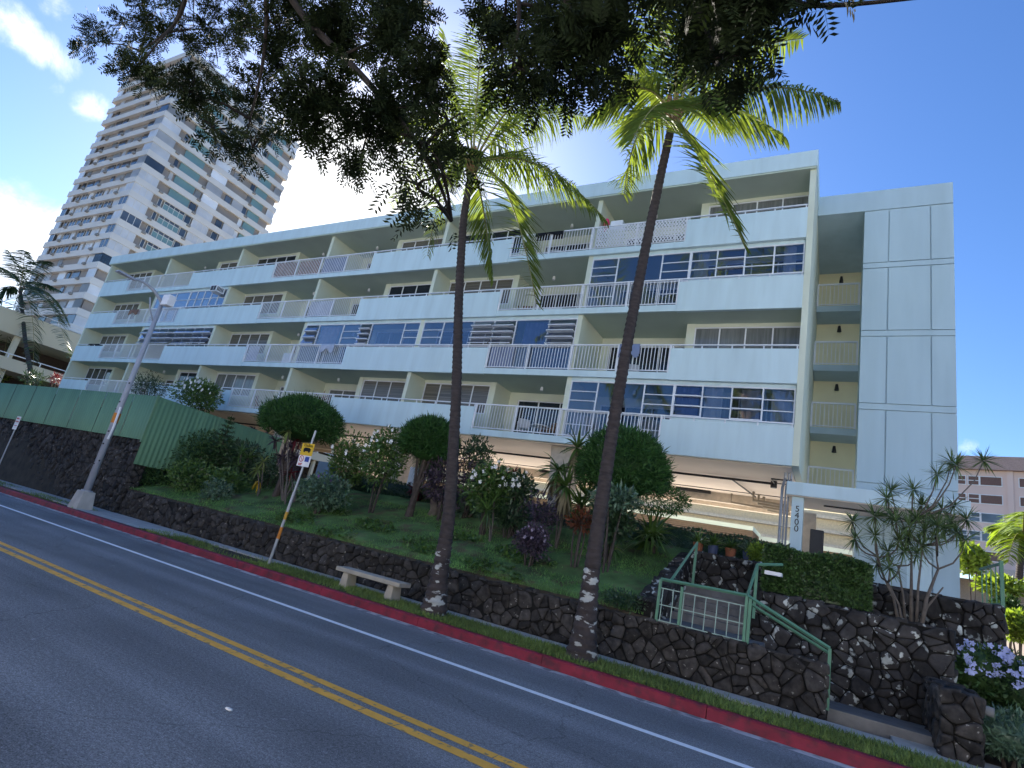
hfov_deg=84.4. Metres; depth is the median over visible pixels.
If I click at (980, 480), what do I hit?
window
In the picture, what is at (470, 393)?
window
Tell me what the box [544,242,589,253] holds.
glass door
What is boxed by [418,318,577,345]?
lanai window
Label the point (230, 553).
verge
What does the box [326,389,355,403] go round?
glass door
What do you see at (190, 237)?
window
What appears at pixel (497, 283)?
window
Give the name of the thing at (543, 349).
glass door
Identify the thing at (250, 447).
shrub
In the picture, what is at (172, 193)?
window run
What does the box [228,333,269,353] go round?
window
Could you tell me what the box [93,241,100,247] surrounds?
window
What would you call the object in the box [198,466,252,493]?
shrub
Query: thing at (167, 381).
glass door
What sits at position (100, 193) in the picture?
window
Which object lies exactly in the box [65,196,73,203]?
window
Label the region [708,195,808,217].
window
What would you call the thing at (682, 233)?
glass door
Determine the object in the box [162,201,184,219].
window
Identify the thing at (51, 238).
window
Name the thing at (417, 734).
line
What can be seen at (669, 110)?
coconut palm
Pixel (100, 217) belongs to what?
window
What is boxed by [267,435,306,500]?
ti plant
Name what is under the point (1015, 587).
sunlit shrub
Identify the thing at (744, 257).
lanai window
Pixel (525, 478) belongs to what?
flowering shrub
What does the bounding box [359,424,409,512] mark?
flowering shrub
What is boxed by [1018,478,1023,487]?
window
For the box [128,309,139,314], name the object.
towel
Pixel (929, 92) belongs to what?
sky
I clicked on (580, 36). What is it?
street tree
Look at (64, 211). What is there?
window
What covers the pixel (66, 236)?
window
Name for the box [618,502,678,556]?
crinum
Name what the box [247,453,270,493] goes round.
dracaena
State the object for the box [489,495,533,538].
shrub
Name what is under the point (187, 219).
window
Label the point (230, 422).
young conifer
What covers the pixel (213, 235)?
window
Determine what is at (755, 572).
stair railing
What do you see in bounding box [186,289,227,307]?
lanai window
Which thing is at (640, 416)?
lanai window
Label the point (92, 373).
window
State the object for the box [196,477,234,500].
shrub
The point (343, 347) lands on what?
glass door
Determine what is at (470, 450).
shrub
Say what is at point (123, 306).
window
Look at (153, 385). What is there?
shrub
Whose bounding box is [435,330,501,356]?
window
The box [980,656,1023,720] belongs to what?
plumbago
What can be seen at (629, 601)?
shrub
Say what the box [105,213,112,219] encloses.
window
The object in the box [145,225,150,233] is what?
window
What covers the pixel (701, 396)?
lanai window
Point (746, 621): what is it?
stair railing
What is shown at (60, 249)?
window
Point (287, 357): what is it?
storage box
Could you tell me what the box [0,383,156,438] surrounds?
metal fence
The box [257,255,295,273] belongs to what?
window
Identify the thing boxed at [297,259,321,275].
privacy screen
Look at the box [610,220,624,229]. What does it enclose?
storage box
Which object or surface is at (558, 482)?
tall dracaena
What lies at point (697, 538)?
potted plant
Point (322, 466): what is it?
utility box
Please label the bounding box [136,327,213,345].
lanai window
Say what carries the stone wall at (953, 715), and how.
on the ground at (14, 465)
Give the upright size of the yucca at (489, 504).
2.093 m
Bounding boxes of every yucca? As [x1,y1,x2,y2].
[472,481,512,541]
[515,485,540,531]
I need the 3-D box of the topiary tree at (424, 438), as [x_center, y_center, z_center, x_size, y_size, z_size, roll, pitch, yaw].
[-3.186,2.930,20.545,2.713,4.106,2.585,2,-18,30]
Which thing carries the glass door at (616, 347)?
in the apartment building at (797, 360)
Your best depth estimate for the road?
7.12 m
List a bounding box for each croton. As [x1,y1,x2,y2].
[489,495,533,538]
[564,504,592,567]
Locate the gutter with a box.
[0,492,854,767]
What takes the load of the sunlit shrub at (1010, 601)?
on the ground at (14, 465)
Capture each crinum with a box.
[602,536,626,563]
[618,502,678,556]
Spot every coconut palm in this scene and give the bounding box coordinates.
[0,249,72,385]
[386,6,608,617]
[564,1,840,662]
[983,511,1023,579]
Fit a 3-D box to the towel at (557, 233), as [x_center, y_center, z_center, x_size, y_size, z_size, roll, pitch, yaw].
[1.693,-6.678,25.366,1.400,0.375,0.160,2,-18,30]
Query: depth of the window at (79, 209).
103.45 m
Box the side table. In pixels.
[531,423,550,433]
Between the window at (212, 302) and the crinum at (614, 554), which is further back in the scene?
the window at (212, 302)
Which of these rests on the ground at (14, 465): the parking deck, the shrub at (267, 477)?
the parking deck
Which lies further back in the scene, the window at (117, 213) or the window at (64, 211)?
the window at (64, 211)
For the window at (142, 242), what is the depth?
97.68 m
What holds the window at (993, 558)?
in the pink building at (992, 496)
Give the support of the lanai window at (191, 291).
in the apartment building at (797, 360)
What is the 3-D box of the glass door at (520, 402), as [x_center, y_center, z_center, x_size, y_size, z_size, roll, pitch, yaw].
[1.528,1.824,25.244,3.292,2.130,0.070,2,-18,30]
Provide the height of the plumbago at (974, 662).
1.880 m
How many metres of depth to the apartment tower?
102.42 m
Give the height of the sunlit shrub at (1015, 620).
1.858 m
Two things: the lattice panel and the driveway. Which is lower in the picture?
the driveway
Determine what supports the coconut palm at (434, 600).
on the verge
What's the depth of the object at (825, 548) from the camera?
41.60 m
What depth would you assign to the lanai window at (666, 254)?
22.76 m
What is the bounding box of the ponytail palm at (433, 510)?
[405,456,446,515]
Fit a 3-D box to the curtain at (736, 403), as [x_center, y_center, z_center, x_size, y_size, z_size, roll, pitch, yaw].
[8.084,1.098,20.174,3.705,1.370,0.070,2,-18,30]
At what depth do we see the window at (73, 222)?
102.67 m
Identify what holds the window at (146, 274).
in the apartment building at (797, 360)
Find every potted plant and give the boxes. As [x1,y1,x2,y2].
[682,527,708,550]
[701,534,728,553]
[718,535,741,556]
[736,536,761,560]
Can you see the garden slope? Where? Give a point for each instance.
(384, 512)
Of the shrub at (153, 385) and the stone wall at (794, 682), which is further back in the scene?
the shrub at (153, 385)
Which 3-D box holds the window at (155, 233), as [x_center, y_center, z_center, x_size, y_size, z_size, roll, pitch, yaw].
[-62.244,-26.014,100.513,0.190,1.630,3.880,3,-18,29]
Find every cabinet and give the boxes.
[606,230,624,247]
[809,529,823,553]
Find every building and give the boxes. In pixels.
[57,150,970,597]
[335,455,852,549]
[957,455,1023,609]
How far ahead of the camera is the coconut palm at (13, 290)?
63.18 m
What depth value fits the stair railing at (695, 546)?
14.59 m
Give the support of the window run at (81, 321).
in the apartment tower
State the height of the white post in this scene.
1.450 m
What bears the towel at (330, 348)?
hanging from the apartment building at (797, 360)
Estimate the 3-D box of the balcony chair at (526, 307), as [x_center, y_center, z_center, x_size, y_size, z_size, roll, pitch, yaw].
[0.571,-3.295,25.893,0.580,0.900,0.627,6,-17,19]
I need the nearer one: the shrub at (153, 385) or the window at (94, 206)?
the shrub at (153, 385)
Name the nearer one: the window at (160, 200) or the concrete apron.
the concrete apron
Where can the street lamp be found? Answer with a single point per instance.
(84, 498)
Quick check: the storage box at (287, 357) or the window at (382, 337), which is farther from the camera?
the storage box at (287, 357)
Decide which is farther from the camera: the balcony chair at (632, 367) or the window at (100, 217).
the window at (100, 217)
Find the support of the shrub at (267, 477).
on the garden slope
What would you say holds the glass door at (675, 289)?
in the apartment building at (797, 360)
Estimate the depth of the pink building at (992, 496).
82.63 m
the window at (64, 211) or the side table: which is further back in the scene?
the window at (64, 211)
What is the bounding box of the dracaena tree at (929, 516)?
[837,447,1004,623]
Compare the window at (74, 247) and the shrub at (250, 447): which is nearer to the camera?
the shrub at (250, 447)
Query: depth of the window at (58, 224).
104.57 m
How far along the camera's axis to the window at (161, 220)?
101.23 m
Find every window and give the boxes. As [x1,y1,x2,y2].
[41,247,49,254]
[47,234,55,241]
[54,221,61,228]
[56,246,64,252]
[60,208,67,215]
[62,233,70,239]
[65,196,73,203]
[68,220,76,225]
[69,244,79,250]
[74,207,82,212]
[76,230,85,236]
[80,194,88,199]
[82,217,91,223]
[84,242,93,248]
[84,368,111,385]
[88,203,97,209]
[90,228,100,234]
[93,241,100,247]
[94,190,103,196]
[96,214,106,220]
[99,227,106,233]
[99,238,109,246]
[99,335,125,351]
[102,200,112,207]
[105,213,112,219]
[105,224,115,232]
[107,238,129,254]
[109,187,118,193]
[111,209,122,218]
[112,199,119,205]
[112,303,139,319]
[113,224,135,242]
[117,195,128,204]
[119,210,141,228]
[124,182,134,190]
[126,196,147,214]
[127,272,151,288]
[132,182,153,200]
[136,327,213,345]
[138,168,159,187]
[139,239,145,247]
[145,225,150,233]
[145,242,160,250]
[147,308,185,322]
[151,211,156,219]
[151,228,173,246]
[152,291,191,308]
[156,214,179,233]
[157,198,162,206]
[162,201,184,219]
[173,241,180,246]
[175,372,196,385]
[178,227,185,236]
[183,215,191,223]
[185,231,203,243]
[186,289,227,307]
[190,334,210,345]
[191,218,208,234]
[205,298,223,307]
[210,231,217,240]
[214,373,255,396]
[219,262,237,269]
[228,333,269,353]
[242,294,282,313]
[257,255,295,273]
[295,345,414,363]
[299,322,420,345]
[359,380,404,400]
[374,331,417,343]
[387,284,430,297]
[401,238,442,250]
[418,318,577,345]
[418,346,571,369]
[421,383,489,413]
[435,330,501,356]
[448,278,513,303]
[466,229,522,253]
[562,410,670,438]
[567,381,674,414]
[585,280,687,307]
[588,251,691,285]
[671,384,795,422]
[688,242,805,279]
[693,326,800,348]
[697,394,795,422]
[707,259,804,276]
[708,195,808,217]
[958,475,1002,486]
[958,493,1002,504]
[960,529,1004,543]
[968,512,1003,523]
[985,551,1003,562]
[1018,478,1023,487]
[1019,497,1023,506]
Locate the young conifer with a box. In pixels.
[193,414,236,481]
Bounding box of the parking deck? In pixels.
[0,300,335,479]
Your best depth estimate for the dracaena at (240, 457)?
24.32 m
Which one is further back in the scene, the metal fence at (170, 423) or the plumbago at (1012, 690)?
the metal fence at (170, 423)
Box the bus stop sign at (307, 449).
[268,430,316,563]
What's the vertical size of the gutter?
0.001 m
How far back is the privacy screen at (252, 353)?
32.98 m
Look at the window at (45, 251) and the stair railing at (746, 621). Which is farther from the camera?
the window at (45, 251)
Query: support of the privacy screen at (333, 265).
attached to the apartment building at (797, 360)
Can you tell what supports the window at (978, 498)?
in the pink building at (992, 496)
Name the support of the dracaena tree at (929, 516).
on the planter soil
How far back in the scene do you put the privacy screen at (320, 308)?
31.42 m
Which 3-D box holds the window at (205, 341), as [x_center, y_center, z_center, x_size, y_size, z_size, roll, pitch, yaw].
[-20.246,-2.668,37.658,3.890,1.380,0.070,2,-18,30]
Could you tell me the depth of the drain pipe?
9.24 m
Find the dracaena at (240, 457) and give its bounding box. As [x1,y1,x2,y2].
[226,442,258,485]
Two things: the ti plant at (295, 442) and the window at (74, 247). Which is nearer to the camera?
the ti plant at (295, 442)
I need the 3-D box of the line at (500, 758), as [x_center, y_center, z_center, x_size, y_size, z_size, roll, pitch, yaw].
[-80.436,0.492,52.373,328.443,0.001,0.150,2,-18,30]
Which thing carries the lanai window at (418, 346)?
in the apartment building at (797, 360)
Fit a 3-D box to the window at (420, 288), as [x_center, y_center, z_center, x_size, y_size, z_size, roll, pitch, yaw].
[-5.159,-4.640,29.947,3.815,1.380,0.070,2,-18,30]
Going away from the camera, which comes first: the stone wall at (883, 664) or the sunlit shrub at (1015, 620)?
the stone wall at (883, 664)
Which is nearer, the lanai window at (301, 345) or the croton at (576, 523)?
the croton at (576, 523)
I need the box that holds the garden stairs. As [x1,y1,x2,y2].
[658,586,933,746]
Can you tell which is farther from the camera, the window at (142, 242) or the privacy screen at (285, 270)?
the window at (142, 242)
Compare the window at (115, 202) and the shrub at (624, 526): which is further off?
the window at (115, 202)
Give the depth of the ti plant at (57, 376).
44.84 m
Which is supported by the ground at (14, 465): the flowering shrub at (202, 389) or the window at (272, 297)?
the flowering shrub at (202, 389)
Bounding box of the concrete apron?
[74,508,145,528]
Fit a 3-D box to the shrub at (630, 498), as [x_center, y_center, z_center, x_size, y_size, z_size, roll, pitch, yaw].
[2.670,3.873,15.181,1.444,2.640,1.503,15,-16,-12]
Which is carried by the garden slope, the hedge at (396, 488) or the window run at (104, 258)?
the hedge at (396, 488)
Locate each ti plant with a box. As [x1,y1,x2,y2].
[45,371,63,386]
[251,481,260,495]
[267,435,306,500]
[282,438,311,502]
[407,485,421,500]
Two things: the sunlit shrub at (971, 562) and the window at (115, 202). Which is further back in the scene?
the window at (115, 202)
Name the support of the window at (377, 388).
in the apartment building at (797, 360)
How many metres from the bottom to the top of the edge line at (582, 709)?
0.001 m
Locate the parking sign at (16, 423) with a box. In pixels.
[0,416,20,462]
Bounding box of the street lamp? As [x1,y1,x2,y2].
[67,270,176,509]
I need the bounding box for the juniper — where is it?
[981,701,1023,767]
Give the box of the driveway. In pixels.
[1006,635,1023,659]
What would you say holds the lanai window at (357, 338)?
in the apartment building at (797, 360)
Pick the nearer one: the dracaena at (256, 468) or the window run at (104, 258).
the dracaena at (256, 468)
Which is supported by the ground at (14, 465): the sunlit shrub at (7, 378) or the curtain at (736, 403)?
the sunlit shrub at (7, 378)
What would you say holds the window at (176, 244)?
in the apartment tower
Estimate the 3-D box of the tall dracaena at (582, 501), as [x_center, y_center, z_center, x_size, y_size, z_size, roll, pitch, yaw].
[2.256,4.055,18.120,1.561,2.311,1.638,10,-16,5]
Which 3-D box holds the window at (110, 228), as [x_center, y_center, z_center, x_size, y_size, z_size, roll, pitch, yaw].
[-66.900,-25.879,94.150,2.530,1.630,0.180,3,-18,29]
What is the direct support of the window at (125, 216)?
in the apartment tower
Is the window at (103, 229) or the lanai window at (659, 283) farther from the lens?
the window at (103, 229)
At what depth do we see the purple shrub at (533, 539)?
15.10 m
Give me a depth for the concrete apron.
19.73 m
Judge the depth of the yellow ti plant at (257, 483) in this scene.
22.57 m
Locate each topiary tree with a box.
[250,390,345,496]
[395,410,462,516]
[572,421,692,556]
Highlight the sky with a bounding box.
[0,0,1023,578]
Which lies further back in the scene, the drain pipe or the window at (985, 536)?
the window at (985, 536)
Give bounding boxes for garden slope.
[135,474,690,610]
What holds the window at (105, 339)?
in the apartment building at (797, 360)
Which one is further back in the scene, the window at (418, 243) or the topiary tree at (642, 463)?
the window at (418, 243)
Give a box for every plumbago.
[954,638,1023,709]
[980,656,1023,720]
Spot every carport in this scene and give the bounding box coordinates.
[336,465,760,540]
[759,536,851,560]
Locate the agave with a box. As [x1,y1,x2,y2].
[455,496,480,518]
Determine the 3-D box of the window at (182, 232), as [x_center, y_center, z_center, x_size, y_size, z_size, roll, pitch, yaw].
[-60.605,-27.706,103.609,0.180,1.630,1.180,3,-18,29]
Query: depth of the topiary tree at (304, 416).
22.34 m
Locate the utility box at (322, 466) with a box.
[310,461,336,493]
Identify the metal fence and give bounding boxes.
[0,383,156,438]
[133,395,282,474]
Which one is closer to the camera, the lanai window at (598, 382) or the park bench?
the park bench
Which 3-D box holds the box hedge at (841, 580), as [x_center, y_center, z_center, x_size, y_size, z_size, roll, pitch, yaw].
[6.954,4.459,12.998,2.381,1.286,1.377,2,-18,30]
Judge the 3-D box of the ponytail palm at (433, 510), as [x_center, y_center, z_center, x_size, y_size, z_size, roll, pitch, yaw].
[-3.105,3.322,21.251,2.139,3.305,2.147,2,-18,30]
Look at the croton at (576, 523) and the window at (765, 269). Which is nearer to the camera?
the croton at (576, 523)
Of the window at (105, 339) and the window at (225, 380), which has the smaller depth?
the window at (225, 380)
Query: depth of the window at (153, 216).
99.10 m
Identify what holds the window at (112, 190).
in the apartment tower
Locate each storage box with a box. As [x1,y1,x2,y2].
[281,353,294,362]
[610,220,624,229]
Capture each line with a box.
[0,505,753,767]
[0,541,528,767]
[0,547,500,767]
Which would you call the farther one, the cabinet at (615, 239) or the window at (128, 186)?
the window at (128, 186)
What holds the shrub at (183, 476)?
on the garden slope
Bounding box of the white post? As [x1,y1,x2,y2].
[406,467,414,485]
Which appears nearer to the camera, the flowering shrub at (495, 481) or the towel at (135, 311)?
the flowering shrub at (495, 481)
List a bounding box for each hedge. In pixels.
[337,471,793,560]
[759,542,874,611]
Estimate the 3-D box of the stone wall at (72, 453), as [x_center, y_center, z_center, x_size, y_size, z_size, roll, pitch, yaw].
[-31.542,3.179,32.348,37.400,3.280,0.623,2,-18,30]
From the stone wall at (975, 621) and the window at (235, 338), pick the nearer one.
the stone wall at (975, 621)
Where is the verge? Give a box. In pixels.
[0,485,930,767]
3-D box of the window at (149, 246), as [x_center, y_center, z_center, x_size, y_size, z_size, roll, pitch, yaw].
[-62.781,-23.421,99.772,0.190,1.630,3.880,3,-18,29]
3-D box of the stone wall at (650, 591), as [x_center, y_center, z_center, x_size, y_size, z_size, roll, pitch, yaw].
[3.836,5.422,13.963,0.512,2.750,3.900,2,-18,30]
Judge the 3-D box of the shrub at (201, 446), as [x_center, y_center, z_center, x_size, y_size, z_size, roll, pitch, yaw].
[-13.646,3.186,24.939,3.835,2.684,2.714,2,-18,30]
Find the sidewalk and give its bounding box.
[0,480,1000,767]
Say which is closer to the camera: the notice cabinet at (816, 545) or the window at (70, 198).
the notice cabinet at (816, 545)
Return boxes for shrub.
[2,374,12,381]
[19,368,50,386]
[128,369,168,397]
[138,458,173,486]
[143,447,184,481]
[164,456,213,490]
[165,377,225,413]
[170,428,237,483]
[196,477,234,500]
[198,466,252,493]
[207,437,269,480]
[249,453,305,489]
[292,471,352,514]
[325,426,369,498]
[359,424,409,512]
[420,452,478,520]
[456,455,520,535]
[458,434,495,517]
[501,468,539,535]
[511,520,551,566]
[517,489,562,535]
[586,495,638,565]
[587,479,644,572]
[598,587,647,614]
[744,541,764,561]
[959,541,993,599]
[968,569,1023,597]
[988,592,1023,651]
[1005,607,1023,658]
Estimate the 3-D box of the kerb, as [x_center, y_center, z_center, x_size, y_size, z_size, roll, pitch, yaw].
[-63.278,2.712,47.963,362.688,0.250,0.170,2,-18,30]
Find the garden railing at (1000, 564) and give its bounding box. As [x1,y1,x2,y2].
[979,560,1005,617]
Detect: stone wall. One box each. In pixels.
[0,417,145,512]
[117,490,829,720]
[634,552,690,618]
[689,551,765,595]
[749,589,958,725]
[856,583,1008,649]
[921,676,985,767]
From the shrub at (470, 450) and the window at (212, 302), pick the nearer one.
the shrub at (470, 450)
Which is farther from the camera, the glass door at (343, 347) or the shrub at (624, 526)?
the glass door at (343, 347)
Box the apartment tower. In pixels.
[14,52,299,334]
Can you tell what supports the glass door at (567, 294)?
in the apartment building at (797, 360)
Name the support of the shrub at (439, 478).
on the garden slope
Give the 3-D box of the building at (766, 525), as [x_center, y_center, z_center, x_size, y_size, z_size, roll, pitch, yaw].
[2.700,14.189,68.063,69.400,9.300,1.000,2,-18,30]
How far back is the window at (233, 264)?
39.75 m
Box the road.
[0,493,843,767]
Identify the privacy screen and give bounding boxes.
[245,346,259,360]
[274,262,297,277]
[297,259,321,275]
[307,300,332,316]
[321,257,346,273]
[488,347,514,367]
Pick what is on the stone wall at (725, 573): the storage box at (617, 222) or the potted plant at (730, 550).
the potted plant at (730, 550)
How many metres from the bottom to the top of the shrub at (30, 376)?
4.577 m
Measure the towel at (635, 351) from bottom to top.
0.602 m
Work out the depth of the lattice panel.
23.18 m
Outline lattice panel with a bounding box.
[594,219,686,247]
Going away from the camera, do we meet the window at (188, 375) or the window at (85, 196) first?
the window at (188, 375)
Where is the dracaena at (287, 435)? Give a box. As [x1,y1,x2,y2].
[276,427,291,504]
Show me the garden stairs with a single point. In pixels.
(870, 722)
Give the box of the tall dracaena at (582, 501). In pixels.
[570,479,594,540]
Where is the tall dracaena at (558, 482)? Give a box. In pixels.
[533,423,591,548]
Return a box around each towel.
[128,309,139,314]
[319,344,335,352]
[535,230,564,240]
[618,344,640,357]
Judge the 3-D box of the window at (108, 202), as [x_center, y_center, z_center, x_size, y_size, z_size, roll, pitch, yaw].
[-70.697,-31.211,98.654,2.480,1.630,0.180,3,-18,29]
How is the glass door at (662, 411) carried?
in the apartment building at (797, 360)
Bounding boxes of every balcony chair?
[517,418,530,432]
[518,306,532,309]
[540,423,557,435]
[629,364,639,371]
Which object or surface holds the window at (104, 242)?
in the apartment tower
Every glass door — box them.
[165,380,173,385]
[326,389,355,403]
[337,347,345,363]
[349,304,358,315]
[513,400,562,435]
[522,347,570,369]
[534,293,579,307]
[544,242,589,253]
[598,405,674,432]
[606,346,684,371]
[618,288,676,306]
[626,233,683,245]
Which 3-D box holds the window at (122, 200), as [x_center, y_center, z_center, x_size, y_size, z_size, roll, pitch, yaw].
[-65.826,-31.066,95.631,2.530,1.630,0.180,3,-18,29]
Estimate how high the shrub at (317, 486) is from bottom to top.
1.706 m
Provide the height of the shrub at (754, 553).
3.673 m
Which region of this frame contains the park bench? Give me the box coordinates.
[336,566,410,600]
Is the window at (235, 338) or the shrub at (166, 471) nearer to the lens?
the shrub at (166, 471)
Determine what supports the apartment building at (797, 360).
on the ground at (14, 465)
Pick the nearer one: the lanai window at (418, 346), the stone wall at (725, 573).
the stone wall at (725, 573)
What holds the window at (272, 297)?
in the apartment building at (797, 360)
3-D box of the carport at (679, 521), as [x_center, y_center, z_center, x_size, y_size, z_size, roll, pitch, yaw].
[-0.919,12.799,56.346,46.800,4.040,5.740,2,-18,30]
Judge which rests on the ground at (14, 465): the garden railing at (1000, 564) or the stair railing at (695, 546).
the garden railing at (1000, 564)
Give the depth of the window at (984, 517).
82.36 m
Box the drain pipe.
[985,706,994,717]
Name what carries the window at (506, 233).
in the apartment building at (797, 360)
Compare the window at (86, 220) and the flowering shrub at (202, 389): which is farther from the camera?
the window at (86, 220)
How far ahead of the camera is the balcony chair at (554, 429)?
23.46 m
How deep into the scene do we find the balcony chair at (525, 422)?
23.99 m
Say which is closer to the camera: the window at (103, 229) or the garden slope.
the garden slope
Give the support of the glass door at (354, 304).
in the apartment building at (797, 360)
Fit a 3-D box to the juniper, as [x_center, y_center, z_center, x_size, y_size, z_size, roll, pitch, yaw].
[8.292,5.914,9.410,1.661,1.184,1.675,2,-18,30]
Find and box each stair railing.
[655,577,831,710]
[669,542,697,582]
[746,563,782,618]
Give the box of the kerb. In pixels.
[0,486,911,767]
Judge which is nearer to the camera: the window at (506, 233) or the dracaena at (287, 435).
the dracaena at (287, 435)
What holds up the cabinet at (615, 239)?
on the apartment building at (797, 360)
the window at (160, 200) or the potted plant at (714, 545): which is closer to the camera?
the potted plant at (714, 545)
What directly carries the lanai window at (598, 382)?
in the apartment building at (797, 360)
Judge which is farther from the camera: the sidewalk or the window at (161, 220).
the window at (161, 220)
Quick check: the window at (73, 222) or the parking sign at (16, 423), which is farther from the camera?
the window at (73, 222)
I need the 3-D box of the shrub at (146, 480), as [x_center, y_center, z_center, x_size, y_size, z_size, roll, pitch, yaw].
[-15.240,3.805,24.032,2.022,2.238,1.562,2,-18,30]
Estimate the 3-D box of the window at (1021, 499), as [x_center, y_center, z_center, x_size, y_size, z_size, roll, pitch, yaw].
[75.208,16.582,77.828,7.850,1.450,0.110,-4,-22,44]
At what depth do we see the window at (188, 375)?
37.59 m
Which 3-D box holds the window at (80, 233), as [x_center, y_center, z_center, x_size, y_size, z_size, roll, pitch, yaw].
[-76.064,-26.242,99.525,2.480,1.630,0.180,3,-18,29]
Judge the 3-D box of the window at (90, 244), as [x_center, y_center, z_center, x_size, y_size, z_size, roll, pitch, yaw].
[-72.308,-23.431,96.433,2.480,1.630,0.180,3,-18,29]
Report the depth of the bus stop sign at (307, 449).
16.54 m
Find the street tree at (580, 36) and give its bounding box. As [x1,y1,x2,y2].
[66,0,911,251]
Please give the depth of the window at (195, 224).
106.11 m
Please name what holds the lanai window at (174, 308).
in the apartment building at (797, 360)
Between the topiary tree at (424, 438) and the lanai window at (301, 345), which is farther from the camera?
the lanai window at (301, 345)
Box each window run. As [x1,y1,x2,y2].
[16,55,296,334]
[31,87,271,322]
[168,85,285,236]
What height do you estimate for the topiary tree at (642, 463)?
4.220 m
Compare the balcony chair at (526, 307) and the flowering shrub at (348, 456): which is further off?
the balcony chair at (526, 307)
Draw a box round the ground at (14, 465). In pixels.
[0,429,1023,767]
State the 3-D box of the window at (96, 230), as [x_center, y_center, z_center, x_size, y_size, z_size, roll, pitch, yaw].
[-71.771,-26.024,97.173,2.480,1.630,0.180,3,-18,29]

